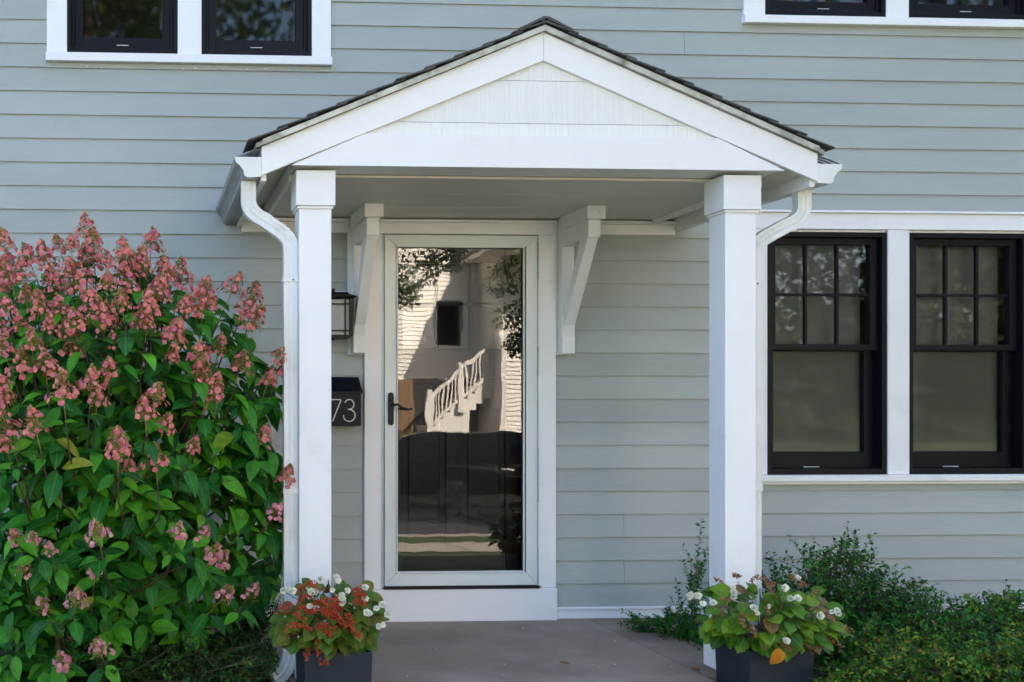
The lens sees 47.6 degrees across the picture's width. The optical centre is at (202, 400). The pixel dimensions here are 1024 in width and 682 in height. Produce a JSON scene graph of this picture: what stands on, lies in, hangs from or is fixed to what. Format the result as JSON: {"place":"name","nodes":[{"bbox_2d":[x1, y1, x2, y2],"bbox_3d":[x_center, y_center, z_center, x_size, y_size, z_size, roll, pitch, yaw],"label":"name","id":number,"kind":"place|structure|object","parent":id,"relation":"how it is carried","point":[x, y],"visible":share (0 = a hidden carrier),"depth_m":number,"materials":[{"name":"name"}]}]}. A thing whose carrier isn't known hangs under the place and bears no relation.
{"place":"outdoors","nodes":[
{"label":"outdoors","id":0,"kind":"place"},
{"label":"lawn","id":1,"kind":"structure","parent":0,"visible":0},
{"bbox_2d":[268,574,391,681],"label":"potted plant","id":2,"kind":"object","parent":1,"relation":"on","point":[340,645],"visible":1,"depth_m":4.74,"materials":[{"name":"green plant"}]},
{"bbox_2d":[0,644,831,681],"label":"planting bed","id":3,"kind":"object","parent":1,"relation":"on","point":[261,680],"depth_m":5.64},
{"bbox_2d":[0,211,295,681],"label":"hydrangea shrub","id":4,"kind":"object","parent":3,"relation":"on","point":[138,552],"visible":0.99,"depth_m":4.85,"materials":[{"name":"green plant"}]},
{"bbox_2d":[55,620,279,681],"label":"shaded evergreen shrub","id":5,"kind":"object","parent":3,"relation":"on","point":[227,657],"visible":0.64,"depth_m":4.90,"materials":[{"name":"green plant"}]},
{"bbox_2d":[234,596,281,642],"bbox_3d":[0.279,1.215,5.799,0.472,0.435,0.320,0,0,-3],"label":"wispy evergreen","id":6,"kind":"object","parent":3,"relation":"on","point":[263,625],"visible":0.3,"depth_m":5.81,"materials":[{"name":"green plant"}]},
{"bbox_2d":[617,600,703,650],"bbox_3d":[2.549,1.268,5.961,0.521,0.330,0.525,0,0,31],"label":"creeping evergreen","id":7,"kind":"object","parent":3,"relation":"on","point":[665,624],"visible":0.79,"depth_m":6.02,"materials":[{"name":"green plant"}]},
{"bbox_2d":[663,519,1023,674],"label":"boxwood shrub","id":8,"kind":"object","parent":3,"relation":"on","point":[897,604],"visible":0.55,"depth_m":5.71,"materials":[{"name":"green plant"}]},
{"bbox_2d":[809,611,1023,681],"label":"mixed groundcover shrub","id":9,"kind":"object","parent":3,"relation":"on","point":[886,658],"visible":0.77,"depth_m":4.81,"materials":[{"name":"green plant"}]},
{"bbox_2d":[813,585,1023,681],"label":"yellowing shrub","id":10,"kind":"object","parent":3,"relation":"on","point":[971,668],"visible":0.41,"depth_m":5.08,"materials":[{"name":"green plant"}]},
{"bbox_2d":[260,618,716,681],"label":"porch slab","id":11,"kind":"structure","parent":1,"relation":"on","point":[599,650],"depth_m":5.59,"materials":[{"name":"concrete"}]},
{"bbox_2d":[216,16,841,681],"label":"portico","id":12,"kind":"structure","parent":11,"relation":"on","point":[572,132],"depth_m":5.13,"materials":[{"name":"white paint"}]},
{"bbox_2d":[0,0,1023,642],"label":"house","id":13,"kind":"structure","parent":1,"relation":"on","point":[494,458],"depth_m":6.54,"materials":[{"name":"wood"}]},
{"bbox_2d":[67,0,177,53],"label":"window","id":14,"kind":"structure","parent":13,"relation":"in","point":[76,42],"depth_m":6.36,"materials":[{"name":"black paint"}]},
{"bbox_2d":[202,0,311,55],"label":"window","id":15,"kind":"structure","parent":13,"relation":"in","point":[302,45],"depth_m":6.40,"materials":[{"name":"black paint"}]},
{"bbox_2d":[331,288,356,340],"bbox_3d":[0.752,-0.498,6.290,0.244,0.300,0.246,0,0,-3],"label":"wall lantern","id":16,"kind":"object","parent":13,"relation":"attached to","point":[341,314],"depth_m":6.21,"materials":[{"name":"black metal"}]},
{"bbox_2d":[331,377,361,425],"bbox_3d":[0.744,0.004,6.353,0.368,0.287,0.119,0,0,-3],"label":"mailbox","id":17,"kind":"object","parent":13,"relation":"attached to","point":[346,392],"visible":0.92,"depth_m":6.31,"materials":[{"name":"black metal"}]},
{"bbox_2d":[398,248,520,569],"bbox_3d":[1.518,0.065,6.592,0.880,2.070,0.045,0,0,-3],"label":"front door","id":18,"kind":"structure","parent":13,"relation":"in","point":[459,443],"depth_m":6.58,"materials":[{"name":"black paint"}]},
{"bbox_2d":[384,235,538,586],"bbox_3d":[1.529,0.061,6.413,0.918,2.079,0.093,0,0,-3],"label":"storm door","id":19,"kind":"structure","parent":13,"relation":"in","point":[528,575],"depth_m":6.44,"materials":[{"name":"metal"}]},
{"bbox_2d":[765,0,885,16],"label":"window","id":20,"kind":"structure","parent":13,"relation":"in","point":[869,8],"depth_m":6.58,"materials":[{"name":"black paint"}]},
{"bbox_2d":[767,232,886,474],"bbox_3d":[3.761,-0.287,6.638,0.749,1.462,0.152,0,0,-3],"label":"window","id":21,"kind":"structure","parent":13,"relation":"in","point":[827,389],"depth_m":6.69,"materials":[{"name":"black glass"}]},
{"bbox_2d":[909,233,1023,473],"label":"window","id":22,"kind":"structure","parent":13,"relation":"in","point":[966,389],"depth_m":6.74,"materials":[{"name":"black glass"}]},
{"bbox_2d":[909,0,1023,19],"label":"window","id":23,"kind":"structure","parent":13,"relation":"in","point":[1010,9],"depth_m":6.63,"materials":[{"name":"black paint"}]},
{"bbox_2d":[686,573,852,681],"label":"potted plant","id":24,"kind":"object","parent":1,"relation":"on","point":[776,649],"visible":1,"depth_m":4.85,"materials":[{"name":"green plant"}]}
]}

